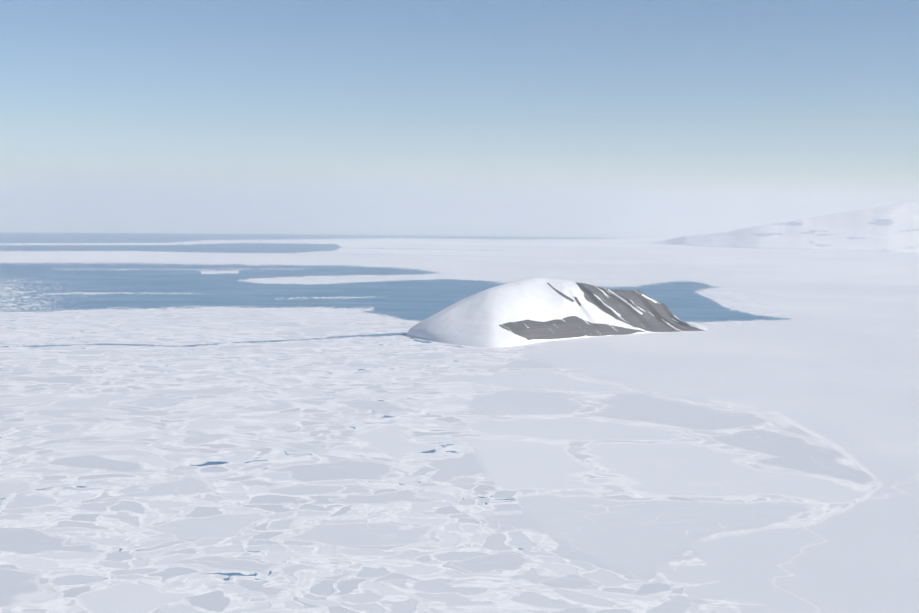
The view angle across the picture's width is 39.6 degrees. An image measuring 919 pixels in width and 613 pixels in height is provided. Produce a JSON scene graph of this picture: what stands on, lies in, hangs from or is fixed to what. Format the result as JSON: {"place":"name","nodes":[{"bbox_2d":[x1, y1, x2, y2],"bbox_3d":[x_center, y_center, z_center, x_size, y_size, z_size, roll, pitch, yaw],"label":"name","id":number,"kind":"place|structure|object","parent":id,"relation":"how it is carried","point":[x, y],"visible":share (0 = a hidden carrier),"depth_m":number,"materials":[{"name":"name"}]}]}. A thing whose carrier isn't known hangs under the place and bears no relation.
{"place":"outdoors","nodes":[
{"label":"outdoors","id":0,"kind":"place"},
{"bbox_2d":[0,232,918,612],"bbox_3d":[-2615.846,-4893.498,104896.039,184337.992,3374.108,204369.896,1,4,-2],"label":"sea ice","id":1,"kind":"structure","parent":0,"point":[654,594],"depth_m":8880.92,"materials":[{"name":"ice"}]},
{"bbox_2d":[407,278,707,347],"bbox_3d":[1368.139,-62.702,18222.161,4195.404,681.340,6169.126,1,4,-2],"label":"snow-covered island","id":2,"kind":"object","parent":1,"relation":"in","point":[471,300],"visible":1,"depth_m":16612.84,"materials":[{"name":"white snow"}]},
{"bbox_2d":[646,201,918,252],"bbox_3d":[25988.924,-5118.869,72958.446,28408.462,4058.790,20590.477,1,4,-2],"label":"snowy mountain","id":3,"kind":"structure","parent":0,"point":[898,206],"depth_m":69316.09,"materials":[{"name":"white snow"}]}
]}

